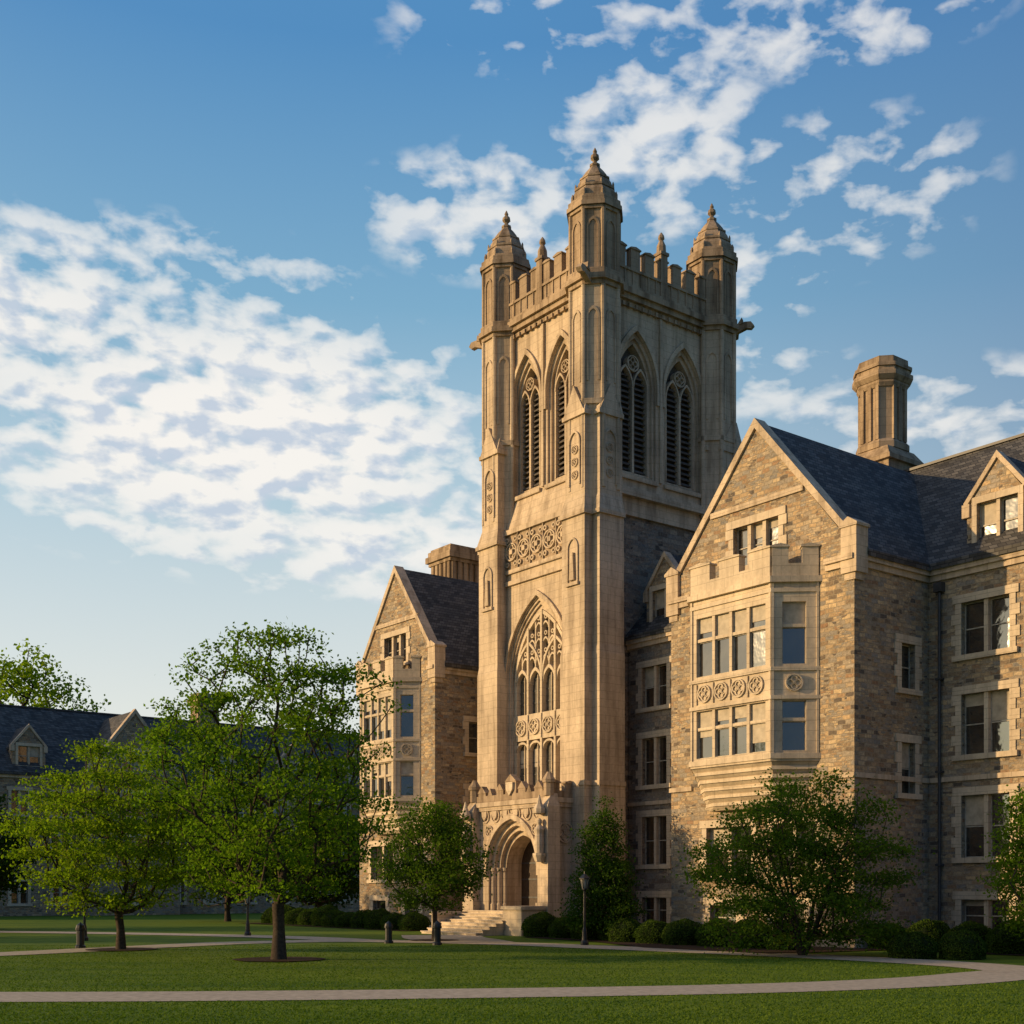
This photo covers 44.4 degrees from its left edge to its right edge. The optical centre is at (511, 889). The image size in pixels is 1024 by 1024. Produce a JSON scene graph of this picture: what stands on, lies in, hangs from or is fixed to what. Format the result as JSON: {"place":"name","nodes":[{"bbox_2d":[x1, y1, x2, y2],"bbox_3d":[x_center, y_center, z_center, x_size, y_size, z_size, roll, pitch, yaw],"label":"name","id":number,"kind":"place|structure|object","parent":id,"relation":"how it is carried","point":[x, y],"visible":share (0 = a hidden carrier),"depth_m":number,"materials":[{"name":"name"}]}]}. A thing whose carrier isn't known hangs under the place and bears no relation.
{"place":"outdoors","nodes":[
{"label":"outdoors","id":0,"kind":"place"},
{"bbox_2d":[0,931,376,940],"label":"path","id":1,"kind":"structure","parent":0,"point":[295,937],"depth_m":57.42,"materials":[{"name":"concrete"}]},
{"bbox_2d":[243,893,251,935],"bbox_3d":[-12.100,1.020,57.500,0.425,2.160,0.456,0,0,0],"label":"street lamp","id":2,"kind":"object","parent":1,"relation":"on","point":[247,928],"visible":0.74,"depth_m":57.42,"materials":[{"name":"black metal"}]},
{"bbox_2d":[402,935,511,942],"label":"path","id":3,"kind":"structure","parent":0,"point":[468,939],"depth_m":53.76,"materials":[{"name":"concrete"}]},
{"bbox_2d":[412,939,455,940],"bbox_3d":[-3.205,2.070,52.016,2.068,0.001,2.062,0,0,0],"label":"mulch bed","id":4,"kind":"object","parent":3,"relation":"on","point":[433,940],"visible":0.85,"depth_m":51.48,"materials":[{"name":"brown soil"}]},
{"bbox_2d":[367,795,500,939],"bbox_3d":[-3.051,-0.858,52.010,5.781,6.117,5.229,0,0,29],"label":"ornamental tree","id":5,"kind":"object","parent":4,"relation":"on","point":[444,841],"visible":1,"depth_m":51.27,"materials":[{"name":"green plant"}]},
{"bbox_2d":[0,912,1023,1023],"bbox_3d":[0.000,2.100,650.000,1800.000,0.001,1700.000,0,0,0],"label":"ground","id":6,"kind":"structure","parent":0,"point":[202,923],"depth_m":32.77,"materials":[{"name":"green plant"}]},
{"bbox_2d":[0,793,37,904],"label":"dark tree","id":7,"kind":"object","parent":6,"relation":"on","point":[5,880],"visible":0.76,"depth_m":65.99,"materials":[{"name":"green plant"}]},
{"bbox_2d":[0,638,110,711],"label":"tall tree","id":8,"kind":"object","parent":6,"relation":"on","point":[28,675],"visible":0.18,"depth_m":120.94,"materials":[{"name":"green plant"}]},
{"bbox_2d":[75,922,85,947],"bbox_3d":[-15.600,1.630,45.400,0.370,0.940,0.379,0,0,0],"label":"bollard","id":9,"kind":"object","parent":6,"relation":"on","point":[80,928],"visible":0.98,"depth_m":45.28,"materials":[{"name":"grey stone"}]},
{"bbox_2d":[82,887,89,940],"bbox_3d":[-17.700,0.920,52.000,0.425,2.360,0.456,0,0,0],"label":"street lamp","id":10,"kind":"object","parent":6,"relation":"on","point":[84,923],"visible":0.23,"depth_m":51.95,"materials":[{"name":"black metal"}]},
{"bbox_2d":[85,947,156,950],"bbox_3d":[-13.694,2.070,44.012,2.334,0.001,2.378,0,0,27],"label":"mulch bed","id":11,"kind":"object","parent":6,"relation":"on","point":[114,949],"visible":0.96,"depth_m":43.70,"materials":[{"name":"brown soil"}]},
{"bbox_2d":[0,733,233,948],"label":"maple tree","id":12,"kind":"object","parent":11,"relation":"on","point":[117,849],"visible":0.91,"depth_m":42.88,"materials":[{"name":"green plant"}]},
{"bbox_2d":[0,693,359,915],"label":"residence hall","id":13,"kind":"structure","parent":6,"relation":"on","point":[32,739],"depth_m":105.10,"materials":[{"name":"stone"}]},
{"bbox_2d":[7,878,32,905],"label":"window","id":14,"kind":"structure","parent":13,"relation":"in","point":[17,899],"depth_m":101.03,"materials":[{"name":"stone"}]},
{"bbox_2d":[7,786,32,816],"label":"window","id":15,"kind":"structure","parent":13,"relation":"in","point":[13,805],"depth_m":100.96,"materials":[{"name":"stone"}]},
{"bbox_2d":[49,879,72,905],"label":"window","id":16,"kind":"structure","parent":13,"relation":"in","point":[57,892],"depth_m":102.95,"materials":[{"name":"stone"}]},
{"bbox_2d":[49,788,73,817],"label":"window","id":17,"kind":"structure","parent":13,"relation":"in","point":[70,790],"depth_m":103.02,"materials":[{"name":"stone"}]},
{"bbox_2d":[50,833,73,860],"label":"window","id":18,"kind":"structure","parent":13,"relation":"in","point":[51,833],"depth_m":102.95,"materials":[{"name":"stone"}]},
{"bbox_2d":[118,747,150,773],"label":"window","id":19,"kind":"structure","parent":13,"relation":"in","point":[128,762],"depth_m":104.72,"materials":[{"name":"stone"}]},
{"bbox_2d":[119,878,150,905],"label":"window","id":20,"kind":"structure","parent":13,"relation":"in","point":[141,889],"depth_m":104.72,"materials":[{"name":"stone"}]},
{"bbox_2d":[118,790,151,819],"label":"window","id":21,"kind":"structure","parent":13,"relation":"in","point":[121,794],"depth_m":104.71,"materials":[{"name":"stone"}]},
{"bbox_2d":[119,834,151,862],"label":"window","id":22,"kind":"structure","parent":13,"relation":"in","point":[138,834],"depth_m":104.77,"materials":[{"name":"stone"}]},
{"bbox_2d":[180,880,187,904],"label":"window","id":23,"kind":"structure","parent":13,"relation":"in","point":[181,890],"depth_m":109.43,"materials":[{"name":"stone"}]},
{"bbox_2d":[203,886,223,904],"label":"window","id":24,"kind":"structure","parent":13,"relation":"in","point":[208,893],"depth_m":110.99,"materials":[{"name":"stone"}]},
{"bbox_2d":[237,890,257,904],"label":"window","id":25,"kind":"structure","parent":13,"relation":"in","point":[251,902],"depth_m":113.26,"materials":[{"name":"stone"}]},
{"bbox_2d":[239,803,255,820],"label":"window","id":26,"kind":"structure","parent":13,"relation":"in","point":[242,812],"depth_m":113.01,"materials":[{"name":"stone"}]},
{"bbox_2d":[273,799,290,825],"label":"window","id":27,"kind":"structure","parent":13,"relation":"in","point":[274,811],"depth_m":115.07,"materials":[{"name":"stone"}]},
{"bbox_2d":[336,803,350,815],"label":"window","id":28,"kind":"structure","parent":13,"relation":"in","point":[346,808],"depth_m":119.39,"materials":[{"name":"stone"}]},
{"bbox_2d":[335,882,352,903],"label":"window","id":29,"kind":"structure","parent":13,"relation":"in","point":[345,900],"depth_m":119.34,"materials":[{"name":"stone"}]},
{"bbox_2d":[144,796,292,921],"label":"tree","id":30,"kind":"object","parent":6,"relation":"on","point":[227,915],"visible":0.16,"depth_m":82.91,"materials":[{"name":"green plant"}]},
{"bbox_2d":[233,957,325,961],"bbox_3d":[-7.011,2.070,37.696,2.788,0.001,2.669,0,0,0],"label":"mulch bed","id":31,"kind":"object","parent":6,"relation":"on","point":[275,960],"visible":0.93,"depth_m":37.41,"materials":[{"name":"brown soil"}]},
{"bbox_2d":[117,616,410,958],"bbox_3d":[-7.161,-2.981,37.685,8.238,10.363,8.677,0,0,0],"label":"maple tree","id":32,"kind":"object","parent":31,"relation":"on","point":[240,854],"visible":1,"depth_m":36.82,"materials":[{"name":"green plant"}]},
{"bbox_2d":[252,802,359,909],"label":"tree","id":33,"kind":"object","parent":6,"relation":"on","point":[351,888],"visible":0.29,"depth_m":80.74,"materials":[{"name":"green plant"}]},
{"bbox_2d":[250,923,422,930],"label":"mulch bed","id":34,"kind":"object","parent":6,"relation":"on","point":[338,927],"visible":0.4,"depth_m":69.40,"materials":[{"name":"brown soil"}]},
{"bbox_2d":[261,907,271,923],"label":"shrub","id":35,"kind":"object","parent":34,"relation":"on","point":[265,916],"visible":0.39,"depth_m":77.77,"materials":[{"name":"green plant"}]},
{"bbox_2d":[270,904,296,923],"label":"shrub","id":36,"kind":"object","parent":34,"relation":"on","point":[286,908],"visible":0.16,"depth_m":76.56,"materials":[{"name":"green plant"}]},
{"bbox_2d":[284,907,304,924],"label":"shrub","id":37,"kind":"object","parent":34,"relation":"on","point":[290,917],"visible":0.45,"depth_m":74.98,"materials":[{"name":"green plant"}]},
{"bbox_2d":[296,907,317,924],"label":"shrub","id":38,"kind":"object","parent":34,"relation":"on","point":[303,916],"visible":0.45,"depth_m":73.61,"materials":[{"name":"green plant"}]},
{"bbox_2d":[310,904,337,925],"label":"shrub","id":39,"kind":"object","parent":34,"relation":"on","point":[316,915],"visible":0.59,"depth_m":72.35,"materials":[{"name":"green plant"}]},
{"bbox_2d":[320,909,345,926],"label":"shrub","id":40,"kind":"object","parent":34,"relation":"on","point":[328,918],"visible":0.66,"depth_m":70.78,"materials":[{"name":"green plant"}]},
{"bbox_2d":[334,911,354,927],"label":"shrub","id":41,"kind":"object","parent":34,"relation":"on","point":[342,920],"visible":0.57,"depth_m":69.47,"materials":[{"name":"green plant"}]},
{"bbox_2d":[350,909,370,928],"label":"shrub","id":42,"kind":"object","parent":34,"relation":"on","point":[356,919],"visible":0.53,"depth_m":68.29,"materials":[{"name":"green plant"}]},
{"bbox_2d":[363,908,389,928],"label":"shrub","id":43,"kind":"object","parent":34,"relation":"on","point":[372,919],"visible":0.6,"depth_m":66.91,"materials":[{"name":"green plant"}]},
{"bbox_2d":[380,912,403,929],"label":"shrub","id":44,"kind":"object","parent":34,"relation":"on","point":[393,918],"visible":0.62,"depth_m":65.73,"materials":[{"name":"green plant"}]},
{"bbox_2d":[397,912,431,930],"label":"shrub","id":45,"kind":"object","parent":34,"relation":"on","point":[410,921],"visible":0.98,"depth_m":64.50,"materials":[{"name":"green plant"}]},
{"bbox_2d":[384,921,392,943],"bbox_3d":[-4.850,1.655,49.400,0.370,0.890,0.379,0,0,0],"label":"bollard","id":46,"kind":"object","parent":6,"relation":"on","point":[388,926],"visible":1,"depth_m":49.27,"materials":[{"name":"black metal"}]},
{"bbox_2d":[355,543,478,927],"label":"college hall","id":47,"kind":"structure","parent":6,"relation":"on","point":[423,643],"depth_m":68.95,"materials":[{"name":"stone"}]},
{"bbox_2d":[369,895,389,911],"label":"window","id":48,"kind":"structure","parent":47,"relation":"in","point":[384,900],"depth_m":71.92,"materials":[{"name":"stone"}]},
{"bbox_2d":[367,840,397,882],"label":"window","id":49,"kind":"structure","parent":47,"relation":"in","point":[372,843],"depth_m":72.20,"materials":[{"name":"stone"}]},
{"bbox_2d":[358,655,421,834],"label":"oriel window","id":50,"kind":"structure","parent":47,"relation":"in","point":[401,775],"depth_m":68.61,"materials":[{"name":"stone"}]},
{"bbox_2d":[380,626,410,665],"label":"window","id":51,"kind":"structure","parent":47,"relation":"in","point":[399,645],"depth_m":70.33,"materials":[{"name":"stone"}]},
{"bbox_2d":[401,895,422,914],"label":"window","id":52,"kind":"structure","parent":47,"relation":"in","point":[402,909],"depth_m":69.46,"materials":[{"name":"stone"}]},
{"bbox_2d":[399,838,427,882],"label":"window","id":53,"kind":"structure","parent":47,"relation":"in","point":[424,838],"depth_m":68.98,"materials":[{"name":"stone"}]},
{"bbox_2d":[462,783,469,806],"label":"window","id":54,"kind":"structure","parent":47,"relation":"in","point":[466,798],"depth_m":68.50,"materials":[{"name":"stone"}]},
{"bbox_2d":[462,715,476,756],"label":"window","id":55,"kind":"structure","parent":47,"relation":"in","point":[470,739],"depth_m":68.71,"materials":[{"name":"stone"}]},
{"bbox_2d":[432,920,441,944],"bbox_3d":[-2.850,1.630,47.900,0.370,0.940,0.379,0,0,0],"label":"bollard","id":56,"kind":"object","parent":6,"relation":"on","point":[437,926],"visible":0.99,"depth_m":47.78,"materials":[{"name":"black metal"}]},
{"bbox_2d":[420,148,754,935],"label":"bell tower","id":57,"kind":"structure","parent":6,"relation":"on","point":[610,438],"depth_m":62.04,"materials":[{"name":"stone"}]},
{"bbox_2d":[520,374,540,492],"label":"belfry window","id":58,"kind":"structure","parent":57,"relation":"in","point":[534,416],"depth_m":63.92,"materials":[{"name":"stone"}]},
{"bbox_2d":[513,609,561,785],"bbox_3d":[1.592,-9.450,62.596,0.509,9.120,4.400,0,0,-37],"label":"great window","id":59,"kind":"structure","parent":57,"relation":"in","point":[536,722],"depth_m":62.82,"materials":[{"name":"stone"}]},
{"bbox_2d":[554,359,568,478],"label":"belfry window","id":60,"kind":"structure","parent":57,"relation":"in","point":[564,378],"depth_m":62.23,"materials":[{"name":"stone"}]},
{"bbox_2d":[621,349,647,476],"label":"belfry window","id":61,"kind":"structure","parent":57,"relation":"in","point":[631,390],"depth_m":61.70,"materials":[{"name":"stone"}]},
{"bbox_2d":[665,366,693,488],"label":"belfry window","id":62,"kind":"structure","parent":57,"relation":"in","point":[676,411],"depth_m":63.56,"materials":[{"name":"stone"}]},
{"bbox_2d":[530,937,1023,955],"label":"mulch bed","id":63,"kind":"object","parent":6,"relation":"on","point":[765,950],"visible":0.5,"depth_m":44.49,"materials":[{"name":"brown soil"}]},
{"bbox_2d":[521,911,559,936],"bbox_3d":[1.366,1.514,55.994,1.975,1.176,1.865,0,0,0],"label":"shrub","id":64,"kind":"object","parent":63,"relation":"on","point":[537,924],"visible":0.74,"depth_m":55.36,"materials":[{"name":"green plant"}]},
{"bbox_2d":[547,917,573,937],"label":"shrub","id":65,"kind":"object","parent":63,"relation":"on","point":[557,930],"visible":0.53,"depth_m":54.11,"materials":[{"name":"green plant"}]},
{"bbox_2d":[570,913,598,939],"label":"shrub","id":66,"kind":"object","parent":63,"relation":"on","point":[577,935],"visible":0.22,"depth_m":52.73,"materials":[{"name":"green plant"}]},
{"bbox_2d":[554,791,651,936],"bbox_3d":[3.786,-0.939,51.972,4.105,6.279,3.928,0,0,0],"label":"evergreen tree","id":67,"kind":"object","parent":63,"relation":"on","point":[609,894],"visible":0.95,"depth_m":51.45,"materials":[{"name":"green plant"}]},
{"bbox_2d":[596,916,623,940],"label":"shrub","id":68,"kind":"object","parent":63,"relation":"on","point":[603,935],"visible":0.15,"depth_m":51.69,"materials":[{"name":"green plant"}]},
{"bbox_2d":[607,918,640,941],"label":"shrub","id":69,"kind":"object","parent":63,"relation":"on","point":[620,931],"visible":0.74,"depth_m":50.03,"materials":[{"name":"green plant"}]},
{"bbox_2d":[633,919,667,943],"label":"shrub","id":70,"kind":"object","parent":63,"relation":"on","point":[649,931],"visible":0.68,"depth_m":48.71,"materials":[{"name":"green plant"}]},
{"bbox_2d":[661,918,701,944],"bbox_3d":[6.587,1.581,47.918,1.810,1.040,1.918,0,0,3],"label":"shrub","id":71,"kind":"object","parent":63,"relation":"on","point":[681,931],"visible":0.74,"depth_m":47.30,"materials":[{"name":"green plant"}]},
{"bbox_2d":[694,918,732,946],"bbox_3d":[7.654,1.574,46.633,1.691,1.051,1.729,0,0,-30],"label":"shrub","id":72,"kind":"object","parent":63,"relation":"on","point":[704,941],"visible":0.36,"depth_m":46.19,"materials":[{"name":"green plant"}]},
{"bbox_2d":[728,919,769,947],"bbox_3d":[8.607,1.555,45.289,1.789,1.091,1.775,0,0,34],"label":"shrub","id":73,"kind":"object","parent":63,"relation":"on","point":[729,938],"visible":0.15,"depth_m":44.72,"materials":[{"name":"green plant"}]},
{"bbox_2d":[763,930,803,949],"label":"shrub","id":74,"kind":"object","parent":63,"relation":"on","point":[773,945],"visible":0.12,"depth_m":43.45,"materials":[{"name":"green plant"}]},
{"bbox_2d":[867,923,904,947],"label":"shrub","id":75,"kind":"object","parent":63,"relation":"on","point":[876,945],"visible":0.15,"depth_m":44.73,"materials":[{"name":"green plant"}]},
{"bbox_2d":[906,918,950,943],"bbox_3d":[14.528,1.545,43.839,1.884,1.110,1.869,0,0,-9],"label":"shrub","id":76,"kind":"object","parent":63,"relation":"on","point":[936,931],"visible":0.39,"depth_m":43.37,"materials":[{"name":"green plant"}]},
{"bbox_2d":[945,921,991,948],"bbox_3d":[15.543,1.560,42.556,1.833,1.083,1.731,0,0,6],"label":"shrub","id":77,"kind":"object","parent":63,"relation":"on","point":[981,930],"visible":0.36,"depth_m":42.16,"materials":[{"name":"green plant"}]},
{"bbox_2d":[985,920,1023,953],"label":"shrub","id":78,"kind":"object","parent":63,"relation":"on","point":[999,941],"visible":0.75,"depth_m":40.69,"materials":[{"name":"green plant"}]},
{"bbox_2d":[664,765,934,958],"bbox_3d":[9.045,-0.866,40.250,8.342,6.229,6.175,0,0,0],"label":"serviceberry tree","id":79,"kind":"object","parent":6,"relation":"on","point":[841,903],"visible":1,"depth_m":39.41,"materials":[{"name":"green plant"}]},
{"bbox_2d":[625,355,1023,947],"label":"college hall","id":80,"kind":"structure","parent":6,"relation":"on","point":[859,615],"depth_m":47.18,"materials":[{"name":"stone"}]},
{"bbox_2d":[635,656,670,713],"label":"window","id":81,"kind":"structure","parent":80,"relation":"in","point":[657,678],"depth_m":59.67,"materials":[{"name":"stone"}]},
{"bbox_2d":[635,728,670,789],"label":"window","id":82,"kind":"structure","parent":80,"relation":"in","point":[656,748],"depth_m":59.67,"materials":[{"name":"stone"}]},
{"bbox_2d":[635,809,670,868],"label":"window","id":83,"kind":"structure","parent":80,"relation":"in","point":[657,828],"depth_m":59.67,"materials":[{"name":"stone"}]},
{"bbox_2d":[636,891,670,923],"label":"window","id":84,"kind":"structure","parent":80,"relation":"in","point":[658,904],"depth_m":59.66,"materials":[{"name":"stone"}]},
{"bbox_2d":[703,897,743,924],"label":"window","id":85,"kind":"structure","parent":80,"relation":"in","point":[707,914],"depth_m":50.58,"materials":[{"name":"stone"}]},
{"bbox_2d":[699,818,758,879],"bbox_3d":[8.682,-1.600,49.864,0.450,2.400,3.200,0,0,-37],"label":"window","id":86,"kind":"structure","parent":80,"relation":"in","point":[701,823],"depth_m":50.38,"materials":[{"name":"stone"}]},
{"bbox_2d":[687,542,821,811],"bbox_3d":[8.882,-7.970,48.443,1.701,9.640,6.720,0,0,-37],"label":"oriel window","id":87,"kind":"structure","parent":80,"relation":"in","point":[754,681],"depth_m":47.20,"materials":[{"name":"stone"}]},
{"bbox_2d":[725,505,786,569],"bbox_3d":[9.532,-13.500,48.753,0.450,2.100,3.100,0,0,-37],"label":"window","id":88,"kind":"structure","parent":80,"relation":"in","point":[769,532],"depth_m":48.84,"materials":[{"name":"stone"}]},
{"bbox_2d":[767,898,813,931],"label":"window","id":89,"kind":"structure","parent":80,"relation":"in","point":[803,901],"depth_m":46.74,"materials":[{"name":"glass"}]},
{"bbox_2d":[765,814,821,878],"bbox_3d":[10.686,-1.600,47.243,0.450,2.400,2.800,0,0,-37],"label":"window","id":90,"kind":"structure","parent":80,"relation":"in","point":[801,834],"depth_m":47.24,"materials":[{"name":"stone"}]},
{"bbox_2d":[894,633,922,696],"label":"window","id":91,"kind":"structure","parent":80,"relation":"in","point":[901,670],"depth_m":47.16,"materials":[{"name":"stone"}]},
{"bbox_2d":[894,733,922,799],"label":"window","id":92,"kind":"structure","parent":80,"relation":"in","point":[902,755],"depth_m":47.17,"materials":[{"name":"stone"}]},
{"bbox_2d":[951,891,1018,928],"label":"window","id":93,"kind":"structure","parent":80,"relation":"in","point":[977,904],"depth_m":46.24,"materials":[{"name":"stone"}]},
{"bbox_2d":[951,583,1019,661],"bbox_3d":[17.362,-9.725,45.920,0.450,2.450,2.750,0,0,-37],"label":"window","id":94,"kind":"structure","parent":80,"relation":"in","point":[989,630],"depth_m":45.90,"materials":[{"name":"stone"}]},
{"bbox_2d":[951,678,1019,760],"bbox_3d":[17.362,-6.175,45.920,0.450,2.750,2.750,0,0,-37],"label":"window","id":95,"kind":"structure","parent":80,"relation":"in","point":[990,717],"depth_m":45.88,"materials":[{"name":"stone"}]},
{"bbox_2d":[951,783,1019,862],"bbox_3d":[17.362,-2.400,45.920,0.450,2.800,2.750,0,0,-37],"label":"window","id":96,"kind":"structure","parent":80,"relation":"in","point":[977,806],"depth_m":46.24,"materials":[{"name":"stone"}]},
{"bbox_2d":[885,931,939,958],"bbox_3d":[12.281,1.676,38.612,1.580,0.847,1.545,0,0,-21],"label":"shrub","id":97,"kind":"object","parent":6,"relation":"on","point":[914,945],"visible":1,"depth_m":38.11,"materials":[{"name":"green plant"}]},
{"bbox_2d":[937,929,988,959],"bbox_3d":[13.701,1.646,38.182,1.513,0.908,1.525,0,0,43],"label":"shrub","id":98,"kind":"object","parent":6,"relation":"on","point":[963,945],"visible":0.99,"depth_m":37.72,"materials":[{"name":"green plant"}]},
{"bbox_2d":[976,784,1023,939],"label":"young tree","id":99,"kind":"object","parent":6,"relation":"on","point":[1010,864],"visible":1,"depth_m":38.35,"materials":[{"name":"green plant"}]},
{"bbox_2d":[0,970,1023,1001],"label":"path","id":100,"kind":"structure","parent":0,"point":[973,977],"depth_m":25.84,"materials":[{"name":"concrete"}]},
{"bbox_2d":[0,940,1023,971],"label":"path","id":101,"kind":"structure","parent":0,"point":[992,967],"depth_m":41.88,"materials":[{"name":"concrete"}]},
{"bbox_2d":[579,871,589,944],"bbox_3d":[2.750,0.695,47.600,0.425,2.810,0.456,0,0,0],"label":"street lamp","id":102,"kind":"object","parent":101,"relation":"on","point":[584,878],"visible":0.98,"depth_m":47.53,"materials":[{"name":"black metal"}]},
{"bbox_2d":[0,0,1023,732],"label":"sky","id":103,"kind":"structure","parent":0,"point":[244,244],"materials":[{"name":"blue"}]}
]}

